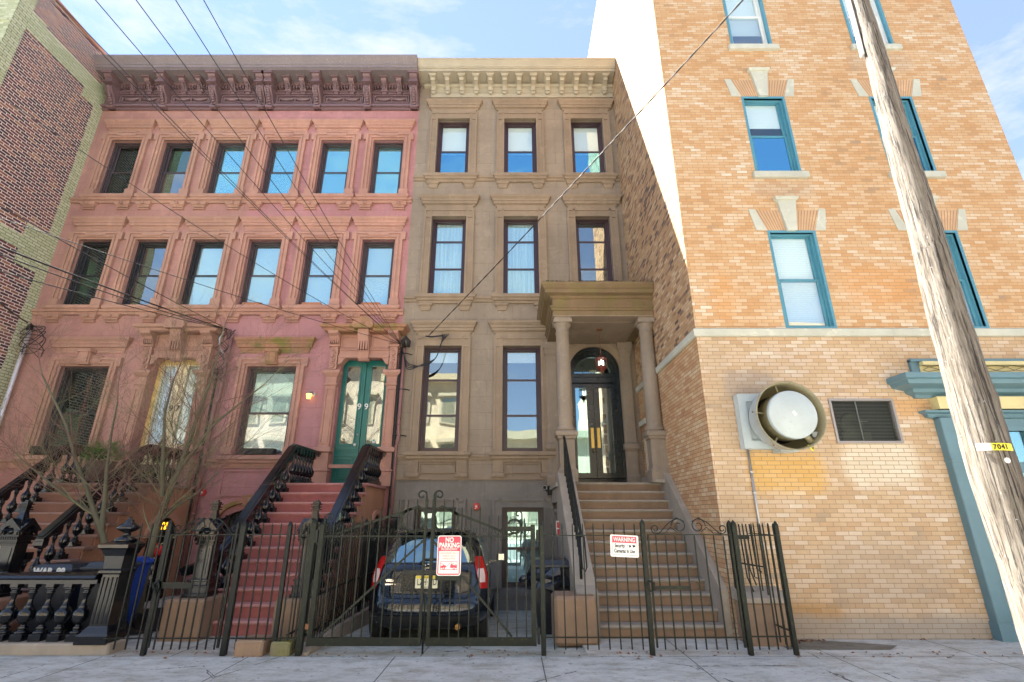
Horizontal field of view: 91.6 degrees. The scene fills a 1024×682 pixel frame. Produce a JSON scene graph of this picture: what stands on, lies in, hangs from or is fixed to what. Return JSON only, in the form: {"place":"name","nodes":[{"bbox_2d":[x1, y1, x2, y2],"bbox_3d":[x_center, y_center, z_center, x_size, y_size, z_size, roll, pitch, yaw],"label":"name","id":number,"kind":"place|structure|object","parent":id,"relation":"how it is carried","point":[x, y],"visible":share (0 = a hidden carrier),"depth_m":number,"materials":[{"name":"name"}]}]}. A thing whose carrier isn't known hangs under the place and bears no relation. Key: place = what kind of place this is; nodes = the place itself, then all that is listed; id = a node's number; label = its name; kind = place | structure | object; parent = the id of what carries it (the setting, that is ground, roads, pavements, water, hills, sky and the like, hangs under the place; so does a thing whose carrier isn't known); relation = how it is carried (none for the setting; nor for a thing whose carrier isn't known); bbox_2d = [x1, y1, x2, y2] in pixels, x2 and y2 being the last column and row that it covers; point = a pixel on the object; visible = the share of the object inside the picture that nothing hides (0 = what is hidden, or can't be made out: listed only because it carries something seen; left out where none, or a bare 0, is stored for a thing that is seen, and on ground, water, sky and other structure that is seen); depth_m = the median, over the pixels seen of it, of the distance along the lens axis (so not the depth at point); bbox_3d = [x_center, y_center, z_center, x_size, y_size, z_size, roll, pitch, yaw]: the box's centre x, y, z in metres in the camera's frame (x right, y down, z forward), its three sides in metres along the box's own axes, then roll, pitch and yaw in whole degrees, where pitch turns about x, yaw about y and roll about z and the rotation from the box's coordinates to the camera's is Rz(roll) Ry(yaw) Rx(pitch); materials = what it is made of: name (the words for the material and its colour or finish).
{"place":"outdoors","nodes":[
{"label":"outdoors","id":0,"kind":"place"},
{"bbox_2d":[0,0,134,407],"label":"brick building","id":1,"kind":"structure","parent":0,"point":[51,78],"depth_m":12.83,"materials":[{"name":"red brick"}]},
{"bbox_2d":[0,596,368,655],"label":"areaway path","id":2,"kind":"structure","parent":0,"point":[158,651],"depth_m":6.34,"materials":[{"name":"concrete"}]},
{"bbox_2d":[0,517,145,654],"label":"balustrade","id":3,"kind":"object","parent":2,"relation":"on","point":[111,577],"visible":1,"depth_m":6.29,"materials":[{"name":"black metal"}]},
{"bbox_2d":[68,607,163,634],"bbox_3d":[-6.128,4.418,7.887,2.262,0.038,2.491,0,-19,0],"label":"mulch bed","id":4,"kind":"object","parent":2,"relation":"on","point":[134,629],"visible":0.09,"depth_m":7.51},
{"bbox_2d":[27,561,93,632],"bbox_3d":[-6.550,3.731,7.253,0.615,0.956,0.711,0,-19,0],"label":"wheelie bin","id":5,"kind":"object","parent":4,"relation":"on","point":[40,597],"visible":0.45,"depth_m":7.05,"materials":[{"name":"plastic"}]},
{"bbox_2d":[0,304,209,558],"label":"bare tree","id":6,"kind":"object","parent":4,"relation":"on","point":[100,522],"visible":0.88,"depth_m":8.58,"materials":[{"name":"brown plant"}]},
{"bbox_2d":[77,560,140,630],"bbox_3d":[-5.720,3.615,6.999,0.466,1.007,0.646,0,-19,0],"label":"wheelie bin","id":7,"kind":"object","parent":4,"relation":"on","point":[95,566],"visible":0.14,"depth_m":6.83,"materials":[{"name":"plastic"}]},
{"bbox_2d":[127,556,153,626],"bbox_3d":[-5.920,3.808,7.551,0.488,1.007,0.618,0,-19,0],"label":"wheelie bin","id":8,"kind":"object","parent":4,"relation":"on","point":[137,619],"visible":0.35,"depth_m":7.60,"materials":[{"name":"blue plastic"}]},
{"bbox_2d":[59,269,346,614],"bbox_3d":[-5.309,1.474,8.708,4.649,6.171,3.191,-8,-21,21],"label":"bare tree","id":9,"kind":"object","parent":4,"relation":"on","point":[178,474],"visible":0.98,"depth_m":8.58,"materials":[{"name":"brown plant"}]},
{"bbox_2d":[0,55,266,624],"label":"row house","id":10,"kind":"structure","parent":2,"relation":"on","point":[171,167],"depth_m":13.40,"materials":[{"name":"paint"}]},
{"bbox_2d":[0,323,45,419],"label":"service mast","id":11,"kind":"object","parent":10,"relation":"attached to","point":[17,365],"visible":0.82,"depth_m":12.18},
{"bbox_2d":[0,302,27,322],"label":"overhead wire","id":12,"kind":"object","parent":11,"relation":"attached to","point":[4,306],"visible":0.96,"depth_m":9.91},
{"bbox_2d":[29,446,61,454],"bbox_3d":[-10.525,2.543,11.569,1.150,0.170,0.280,0,-19,0],"label":"window box","id":13,"kind":"object","parent":10,"relation":"on","point":[42,449],"visible":0.34,"depth_m":11.44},
{"bbox_2d":[0,444,116,522],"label":"stair railing","id":14,"kind":"object","parent":10,"relation":"on","point":[12,505],"visible":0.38,"depth_m":9.38,"materials":[{"name":"black metal"}]},
{"bbox_2d":[14,337,133,465],"bbox_3d":[-10.500,1.452,12.158,2.002,3.160,0.713,0,-19,0],"label":"window","id":15,"kind":"structure","parent":10,"relation":"in","point":[75,344],"depth_m":12.23,"materials":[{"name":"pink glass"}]},
{"bbox_2d":[41,216,128,322],"bbox_3d":[-11.220,-1.907,13.218,1.502,3.080,0.421,0,-19,0],"label":"window","id":16,"kind":"structure","parent":10,"relation":"in","point":[88,227],"depth_m":13.24,"materials":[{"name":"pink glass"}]},
{"bbox_2d":[0,444,189,631],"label":"stair railing","id":17,"kind":"object","parent":10,"relation":"on","point":[17,536],"visible":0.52,"depth_m":7.83,"materials":[{"name":"black metal"}]},
{"bbox_2d":[79,439,127,480],"bbox_3d":[-7.918,2.281,9.647,0.827,0.817,0.792,0,-19,0],"label":"planter","id":18,"kind":"object","parent":10,"relation":"on","point":[95,463],"visible":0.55,"depth_m":9.48,"materials":[{"name":"green"}]},
{"bbox_2d":[0,254,220,327],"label":"overhead wire","id":19,"kind":"object","parent":10,"relation":"attached to","point":[93,287],"visible":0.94,"depth_m":7.07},
{"bbox_2d":[0,206,226,328],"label":"overhead wire","id":20,"kind":"object","parent":10,"relation":"attached to","point":[96,259],"visible":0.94,"depth_m":7.48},
{"bbox_2d":[0,271,226,329],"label":"overhead wire","id":21,"kind":"object","parent":10,"relation":"attached to","point":[96,297],"visible":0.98,"depth_m":7.06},
{"bbox_2d":[0,246,229,330],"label":"overhead wire","id":22,"kind":"object","parent":10,"relation":"attached to","point":[9,250],"visible":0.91,"depth_m":7.16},
{"bbox_2d":[79,119,157,209],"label":"window","id":23,"kind":"structure","parent":10,"relation":"in","point":[119,129],"depth_m":14.34,"materials":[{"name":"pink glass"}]},
{"bbox_2d":[101,216,184,322],"bbox_3d":[-9.700,-1.907,13.218,1.502,3.080,0.421,0,-19,0],"label":"window","id":24,"kind":"structure","parent":10,"relation":"in","point":[144,227],"depth_m":13.26,"materials":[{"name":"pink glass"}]},
{"bbox_2d":[129,443,169,482],"bbox_3d":[-7.617,2.556,10.438,0.818,0.821,0.797,0,-19,0],"label":"planter","id":25,"kind":"object","parent":10,"relation":"on","point":[145,463],"visible":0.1,"depth_m":10.26,"materials":[{"name":"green plant"}]},
{"bbox_2d":[153,543,161,556],"bbox_3d":[-7.000,4.087,9.726,0.260,0.256,0.140,0,-19,0],"label":"hose connection","id":26,"kind":"object","parent":10,"relation":"attached to","point":[159,552],"visible":0.18,"depth_m":9.75,"materials":[{"name":"red metal"}]},
{"bbox_2d":[140,360,199,477],"bbox_3d":[-8.230,1.910,12.030,1.160,3.030,0.167,0,-19,0],"label":"door","id":27,"kind":"structure","parent":10,"relation":"in","point":[185,372],"depth_m":12.21,"materials":[{"name":"beige paint"}]},
{"bbox_2d":[134,119,209,209],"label":"window","id":28,"kind":"structure","parent":10,"relation":"in","point":[192,128],"depth_m":14.33,"materials":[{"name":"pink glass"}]},
{"bbox_2d":[161,216,240,322],"bbox_3d":[-8.170,-1.907,13.218,1.502,3.080,0.421,0,-19,0],"label":"window","id":29,"kind":"structure","parent":10,"relation":"in","point":[208,267],"depth_m":13.30,"materials":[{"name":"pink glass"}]},
{"bbox_2d":[189,119,260,209],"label":"window","id":30,"kind":"structure","parent":10,"relation":"in","point":[220,191],"depth_m":14.36,"materials":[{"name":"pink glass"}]},
{"bbox_2d":[103,519,173,655],"bbox_3d":[-4.706,3.065,6.270,0.548,1.550,0.056,0,-19,0],"label":"iron fence","id":31,"kind":"object","parent":2,"relation":"on","point":[168,533],"visible":0.98,"depth_m":6.24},
{"bbox_2d":[146,517,239,649],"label":"yard gate","id":32,"kind":"structure","parent":31,"relation":"attached to","point":[166,585],"depth_m":6.25,"materials":[{"name":"black metal"}]},
{"bbox_2d":[219,518,317,655],"bbox_3d":[-3.034,3.062,6.276,0.980,1.560,0.082,0,-19,0],"label":"iron fence","id":33,"kind":"object","parent":2,"relation":"on","point":[305,593],"visible":0.92,"depth_m":6.25,"materials":[{"name":"metal"}]},
{"bbox_2d":[269,636,296,655],"bbox_3d":[-2.800,3.776,6.138,0.240,0.180,0.320,0,-19,0],"label":"kerb stone","id":34,"kind":"object","parent":2,"relation":"on","point":[283,647],"visible":0.68,"depth_m":6.00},
{"bbox_2d":[286,521,356,636],"bbox_3d":[-2.780,3.495,7.518,0.028,1.440,2.500,0,-19,0],"label":"iron fence","id":35,"kind":"object","parent":2,"relation":"on","point":[292,630],"visible":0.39,"depth_m":6.64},
{"bbox_2d":[309,611,587,655],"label":"driveway","id":36,"kind":"structure","parent":0,"point":[441,650],"depth_m":6.51,"materials":[{"name":"concrete"}]},
{"bbox_2d":[301,605,368,655],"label":"driveway kerb","id":37,"kind":"structure","parent":36,"relation":"on","point":[309,650],"depth_m":7.41,"materials":[{"name":"concrete"}]},
{"bbox_2d":[304,519,397,636],"bbox_3d":[-2.550,3.863,8.555,0.044,1.550,4.800,0,-19,0],"label":"iron fence","id":38,"kind":"object","parent":37,"relation":"on","point":[362,569],"visible":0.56,"depth_m":7.84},
{"bbox_2d":[305,490,540,653],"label":"driveway gate","id":39,"kind":"structure","parent":36,"relation":"on","point":[321,640],"depth_m":6.26,"materials":[{"name":"black metal"}]},
{"bbox_2d":[435,536,461,579],"bbox_3d":[-0.806,2.753,6.326,0.318,0.525,0.016,0,-19,0],"label":"parking sign","id":40,"kind":"object","parent":39,"relation":"attached to","point":[448,565],"visible":1,"depth_m":6.32,"materials":[{"name":"metal"}]},
{"bbox_2d":[369,517,504,636],"bbox_3d":[-1.190,4.053,8.788,2.120,1.690,4.120,0,-22,0],"label":"parked car","id":41,"kind":"object","parent":36,"relation":"on","point":[454,604],"visible":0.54,"depth_m":6.98,"materials":[{"name":"blue paint"}]},
{"bbox_2d":[519,557,569,634],"bbox_3d":[0.580,4.020,7.860,0.956,1.130,0.852,0,-19,0],"label":"wheelie bin","id":42,"kind":"object","parent":36,"relation":"on","point":[558,572],"visible":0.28,"depth_m":7.64,"materials":[{"name":"plastic"}]},
{"bbox_2d":[0,638,1023,681],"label":"sidewalk","id":43,"kind":"structure","parent":0,"point":[970,661],"depth_m":5.57,"materials":[{"name":"concrete"}]},
{"bbox_2d":[233,635,271,656],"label":"kerb","id":44,"kind":"structure","parent":43,"relation":"on","point":[252,647],"depth_m":5.99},
{"bbox_2d":[114,638,1016,658],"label":"leaf litter","id":45,"kind":"object","parent":43,"relation":"on","point":[471,655],"visible":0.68,"depth_m":6.07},
{"bbox_2d":[539,519,655,655],"bbox_3d":[1.042,3.065,6.270,1.375,1.550,0.060,0,-19,0],"label":"iron fence","id":46,"kind":"object","parent":43,"relation":"on","point":[642,535],"visible":0.98,"depth_m":6.23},
{"bbox_2d":[610,534,638,557],"bbox_3d":[1.440,2.626,6.379,0.360,0.262,0.006,2,-19,1],"label":"warning sign","id":47,"kind":"object","parent":46,"relation":"attached to","point":[623,545],"visible":1,"depth_m":6.38,"materials":[{"name":"white paint"}]},
{"bbox_2d":[646,517,746,649],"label":"stoop gate","id":48,"kind":"structure","parent":46,"relation":"attached to","point":[670,587],"depth_m":6.24,"materials":[{"name":"black metal"}]},
{"bbox_2d":[726,520,799,655],"bbox_3d":[3.163,3.196,6.632,0.606,1.540,0.830,0,-19,0],"label":"iron fence","id":49,"kind":"object","parent":43,"relation":"on","point":[731,526],"visible":0.95,"depth_m":6.33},
{"bbox_2d":[783,640,896,649],"bbox_3d":[4.225,3.964,6.507,1.550,0.001,0.540,0,-19,0],"label":"dirt patch","id":50,"kind":"object","parent":43,"relation":"on","point":[815,644],"visible":0.83,"depth_m":6.45,"materials":[{"name":"soil"}]},
{"bbox_2d":[846,0,1023,653],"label":"utility pole","id":51,"kind":"object","parent":43,"relation":"on","point":[995,475],"visible":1,"depth_m":4.26,"materials":[{"name":"brown wood"}]},
{"bbox_2d":[429,0,742,334],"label":"overhead wire","id":52,"kind":"object","parent":51,"relation":"attached to","point":[720,24],"visible":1,"depth_m":8.44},
{"bbox_2d":[60,0,1023,180],"label":"sky","id":53,"kind":"structure","parent":0,"point":[993,30],"materials":[{"name":"blue"}]},
{"bbox_2d":[588,0,1023,641],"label":"brick building","id":54,"kind":"structure","parent":0,"point":[766,234],"depth_m":8.75,"materials":[{"name":"brick"}]},
{"bbox_2d":[722,0,771,43],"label":"window","id":55,"kind":"structure","parent":54,"relation":"in","point":[749,19],"depth_m":10.75,"materials":[{"name":"glass"}]},
{"bbox_2d":[747,450,769,582],"bbox_3d":[3.600,2.529,7.299,0.050,1.840,0.050,0,-19,0],"label":"conduit","id":56,"kind":"object","parent":54,"relation":"attached to","point":[751,472],"visible":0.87,"depth_m":7.37,"materials":[{"name":"metal"}]},
{"bbox_2d":[741,96,800,170],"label":"window","id":57,"kind":"structure","parent":54,"relation":"in","point":[769,153],"depth_m":9.68,"materials":[{"name":"blue glass"}]},
{"bbox_2d":[733,381,826,453],"bbox_3d":[4.010,1.163,7.436,1.020,1.011,0.693,0,-19,0],"label":"exhaust fan","id":58,"kind":"object","parent":54,"relation":"attached to","point":[784,417],"visible":1,"depth_m":7.23,"materials":[{"name":"white metal"}]},
{"bbox_2d":[767,230,837,327],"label":"window","id":59,"kind":"structure","parent":54,"relation":"in","point":[804,294],"depth_m":8.70,"materials":[{"name":"glass"}]},
{"bbox_2d":[839,0,893,43],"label":"window","id":60,"kind":"structure","parent":54,"relation":"in","point":[876,6],"depth_m":10.64,"materials":[{"name":"blue paint"}]},
{"bbox_2d":[868,96,936,170],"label":"window","id":61,"kind":"structure","parent":54,"relation":"in","point":[919,138],"depth_m":9.68,"materials":[{"name":"blue glass"}]},
{"bbox_2d":[944,230,989,327],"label":"window","id":62,"kind":"structure","parent":54,"relation":"in","point":[975,308],"depth_m":8.63,"materials":[{"name":"teal glass"}]},
{"label":"ground","id":63,"kind":"structure","parent":0,"visible":0},
{"bbox_2d":[180,55,420,635],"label":"row house","id":64,"kind":"structure","parent":63,"relation":"on","point":[346,126],"depth_m":13.12,"materials":[{"name":"paint"}]},
{"bbox_2d":[171,332,234,595],"bbox_3d":[-7.085,2.627,11.459,0.270,6.001,0.126,0,-19,0],"label":"drainpipe","id":65,"kind":"object","parent":64,"relation":"attached to","point":[193,513],"visible":0.66,"depth_m":11.23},
{"bbox_2d":[212,330,234,382],"bbox_3d":[-7.064,0.362,12.161,0.409,1.372,0.137,0,-19,0],"label":"cable loop","id":66,"kind":"object","parent":65,"relation":"attached to","point":[226,348],"visible":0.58,"depth_m":12.18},
{"bbox_2d":[157,444,320,641],"bbox_3d":[-4.522,3.303,9.028,0.605,3.020,3.935,0,-19,0],"label":"stair railing","id":67,"kind":"object","parent":64,"relation":"on","point":[256,502],"visible":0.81,"depth_m":7.46,"materials":[{"name":"black metal"}]},
{"bbox_2d":[220,511,262,572],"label":"basement window","id":68,"kind":"structure","parent":64,"relation":"in","point":[240,511],"depth_m":11.25,"materials":[{"name":"black glass"}]},
{"bbox_2d":[241,448,276,454],"bbox_3d":[-5.920,2.590,11.658,0.740,0.140,0.180,0,-19,0],"label":"window box","id":69,"kind":"object","parent":64,"relation":"on","point":[262,450],"visible":0.8,"depth_m":11.58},
{"bbox_2d":[221,216,296,322],"bbox_3d":[-6.640,-1.907,13.218,1.502,3.080,0.421,0,-19,0],"label":"window","id":70,"kind":"structure","parent":64,"relation":"in","point":[264,283],"depth_m":13.29,"materials":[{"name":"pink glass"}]},
{"bbox_2d":[215,337,316,465],"bbox_3d":[-5.900,1.410,12.039,2.002,3.160,0.460,0,-19,0],"label":"window","id":71,"kind":"structure","parent":64,"relation":"in","point":[293,400],"depth_m":12.15,"materials":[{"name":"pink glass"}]},
{"bbox_2d":[245,119,312,209],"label":"window","id":72,"kind":"structure","parent":64,"relation":"in","point":[288,129],"depth_m":14.38,"materials":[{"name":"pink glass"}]},
{"bbox_2d":[306,391,315,399],"bbox_3d":[-4.844,1.312,11.955,0.139,0.250,0.222,-8,-21,21],"label":"wall lamp","id":73,"kind":"object","parent":64,"relation":"attached to","point":[309,394],"visible":1,"depth_m":11.89,"materials":[{"name":"metal"}]},
{"bbox_2d":[302,302,321,303],"bbox_3d":[-5.160,-0.920,12.858,0.480,0.100,0.170,0,-19,0],"label":"window box","id":74,"kind":"object","parent":64,"relation":"on","point":[311,303],"visible":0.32,"depth_m":12.79,"materials":[{"name":"stone"}]},
{"bbox_2d":[282,216,352,322],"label":"window","id":75,"kind":"structure","parent":64,"relation":"in","point":[314,283],"depth_m":13.29,"materials":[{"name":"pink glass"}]},
{"bbox_2d":[270,444,386,641],"bbox_3d":[-2.985,3.303,9.028,0.570,3.020,3.935,0,-19,0],"label":"stair railing","id":76,"kind":"object","parent":64,"relation":"on","point":[365,468],"visible":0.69,"depth_m":8.41,"materials":[{"name":"black metal"}]},
{"bbox_2d":[301,119,364,209],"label":"window","id":77,"kind":"structure","parent":64,"relation":"in","point":[336,176],"depth_m":14.38,"materials":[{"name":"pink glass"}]},
{"bbox_2d":[330,361,387,482],"bbox_3d":[-3.640,1.918,12.036,1.150,3.020,0.110,0,-19,0],"label":"door","id":78,"kind":"structure","parent":64,"relation":"in","point":[343,453],"depth_m":12.03,"materials":[{"name":"green paint"}]},
{"bbox_2d":[342,216,408,322],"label":"window","id":79,"kind":"structure","parent":64,"relation":"in","point":[380,268],"depth_m":13.30,"materials":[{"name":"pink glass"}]},
{"bbox_2d":[355,119,415,209],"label":"window","id":80,"kind":"structure","parent":64,"relation":"in","point":[390,167],"depth_m":14.38,"materials":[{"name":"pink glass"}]},
{"bbox_2d":[389,347,411,539],"bbox_3d":[-2.659,2.876,11.384,0.375,5.880,0.144,0,-19,0],"label":"drainpipe","id":81,"kind":"object","parent":64,"relation":"attached to","point":[398,435],"visible":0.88,"depth_m":11.57,"materials":[{"name":"black metal"}]},
{"bbox_2d":[385,336,410,546],"bbox_3d":[-2.641,2.421,11.459,0.300,5.390,0.163,-6,-20,16],"label":"weatherhead","id":82,"kind":"object","parent":81,"relation":"attached to","point":[406,338],"visible":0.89,"depth_m":11.74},
{"bbox_2d":[0,96,399,343],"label":"overhead wire","id":83,"kind":"object","parent":82,"relation":"attached to","point":[173,211],"visible":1,"depth_m":7.35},
{"bbox_2d":[1,218,398,343],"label":"overhead wire","id":84,"kind":"object","parent":82,"relation":"attached to","point":[179,277],"visible":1,"depth_m":7.50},
{"bbox_2d":[50,0,388,333],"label":"overhead wire","id":85,"kind":"object","parent":82,"relation":"attached to","point":[190,143],"visible":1,"depth_m":6.13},
{"bbox_2d":[56,0,396,340],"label":"overhead wire","id":86,"kind":"object","parent":82,"relation":"attached to","point":[198,147],"visible":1,"depth_m":6.20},
{"bbox_2d":[95,0,397,340],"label":"overhead wire","id":87,"kind":"object","parent":82,"relation":"attached to","point":[225,150],"visible":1,"depth_m":6.32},
{"bbox_2d":[136,0,399,342],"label":"overhead wire","id":88,"kind":"object","parent":82,"relation":"attached to","point":[247,148],"visible":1,"depth_m":6.29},
{"bbox_2d":[175,0,397,339],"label":"overhead wire","id":89,"kind":"object","parent":82,"relation":"attached to","point":[269,147],"visible":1,"depth_m":6.31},
{"bbox_2d":[203,0,400,343],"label":"overhead wire","id":90,"kind":"object","parent":82,"relation":"attached to","point":[287,150],"visible":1,"depth_m":6.34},
{"bbox_2d":[391,58,790,645],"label":"row house","id":91,"kind":"structure","parent":63,"relation":"on","point":[510,386],"depth_m":12.44,"materials":[{"name":"brown stone"}]},
{"bbox_2d":[402,334,448,369],"bbox_3d":[-2.134,0.270,12.204,1.137,0.973,0.214,4,-20,-10],"label":"cable loop","id":92,"kind":"object","parent":91,"relation":"attached to","point":[423,364],"visible":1,"depth_m":12.05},
{"bbox_2d":[403,498,465,528],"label":"window","id":93,"kind":"structure","parent":91,"relation":"in","point":[459,503],"depth_m":11.18,"materials":[{"name":"grey glass"}]},
{"bbox_2d":[403,320,476,461],"bbox_3d":[-1.720,1.164,12.131,1.684,3.495,0.447,0,-19,0],"label":"window","id":94,"kind":"structure","parent":91,"relation":"in","point":[459,331],"depth_m":12.18,"materials":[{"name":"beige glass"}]},
{"bbox_2d":[415,194,479,310],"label":"window","id":95,"kind":"structure","parent":91,"relation":"in","point":[450,279],"depth_m":13.49,"materials":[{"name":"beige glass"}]},
{"bbox_2d":[423,98,482,188],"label":"window","id":96,"kind":"structure","parent":91,"relation":"in","point":[455,162],"depth_m":14.63,"materials":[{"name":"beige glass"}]},
{"bbox_2d":[474,503,479,509],"bbox_3d":[-0.792,3.712,11.168,0.135,0.140,0.066,0,-19,0],"label":"alarm box","id":97,"kind":"object","parent":91,"relation":"attached to","point":[476,506],"visible":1,"depth_m":11.14,"materials":[{"name":"red plastic"}]},
{"bbox_2d":[492,98,547,188],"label":"window","id":98,"kind":"structure","parent":91,"relation":"in","point":[518,143],"depth_m":14.64,"materials":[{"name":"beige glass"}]},
{"bbox_2d":[490,194,550,310],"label":"window","id":99,"kind":"structure","parent":91,"relation":"in","point":[519,275],"depth_m":13.51,"materials":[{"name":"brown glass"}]},
{"bbox_2d":[488,320,555,461],"bbox_3d":[0.240,1.164,12.131,1.684,3.495,0.447,0,-19,0],"label":"window","id":100,"kind":"structure","parent":91,"relation":"in","point":[518,333],"depth_m":12.21,"materials":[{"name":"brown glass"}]},
{"bbox_2d":[491,498,554,588],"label":"window","id":101,"kind":"structure","parent":91,"relation":"in","point":[531,516],"depth_m":11.11,"materials":[{"name":"grey glass"}]},
{"bbox_2d":[542,486,551,494],"bbox_3d":[0.798,3.331,11.115,0.180,0.204,0.472,-10,-22,26],"label":"security camera","id":102,"kind":"object","parent":91,"relation":"attached to","point":[549,491],"visible":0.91,"depth_m":11.13,"materials":[{"name":"white paint"}]},
{"bbox_2d":[556,521,559,534],"bbox_3d":[0.900,3.534,9.387,0.140,0.280,0.046,0,-19,0],"label":"entry panel","id":103,"kind":"object","parent":91,"relation":"attached to","point":[557,527],"visible":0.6,"depth_m":9.38,"materials":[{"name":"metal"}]},
{"bbox_2d":[563,436,587,578],"bbox_3d":[1.031,2.687,8.401,0.102,2.470,2.097,0,-19,0],"label":"handrail","id":104,"kind":"object","parent":91,"relation":"on","point":[572,497],"visible":0.91,"depth_m":8.16,"materials":[{"name":"black metal"}]},
{"bbox_2d":[557,98,617,188],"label":"window","id":105,"kind":"structure","parent":91,"relation":"in","point":[583,141],"depth_m":14.66,"materials":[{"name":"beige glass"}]},
{"bbox_2d":[561,194,622,280],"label":"window","id":106,"kind":"structure","parent":91,"relation":"in","point":[579,205],"depth_m":13.63,"materials":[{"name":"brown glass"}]},
{"bbox_2d":[571,348,626,481],"bbox_3d":[2.020,1.799,12.120,1.320,3.400,0.410,0,-19,0],"label":"door","id":107,"kind":"structure","parent":91,"relation":"in","point":[611,380],"depth_m":12.19,"materials":[{"name":"black paint"}]},
{"bbox_2d":[584,388,614,476],"bbox_3d":[2.280,2.447,12.763,0.720,2.600,0.048,0,-19,0],"label":"inner door","id":108,"kind":"structure","parent":91,"relation":"in","point":[604,393],"depth_m":12.79,"materials":[{"name":"white paint"}]},
{"bbox_2d":[595,328,606,374],"bbox_3d":[2.000,0.239,11.251,0.253,1.090,0.238,0,-19,0],"label":"porch lantern","id":109,"kind":"object","parent":91,"relation":"hanging from","point":[601,369],"visible":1,"depth_m":11.16,"materials":[{"name":"metal"}]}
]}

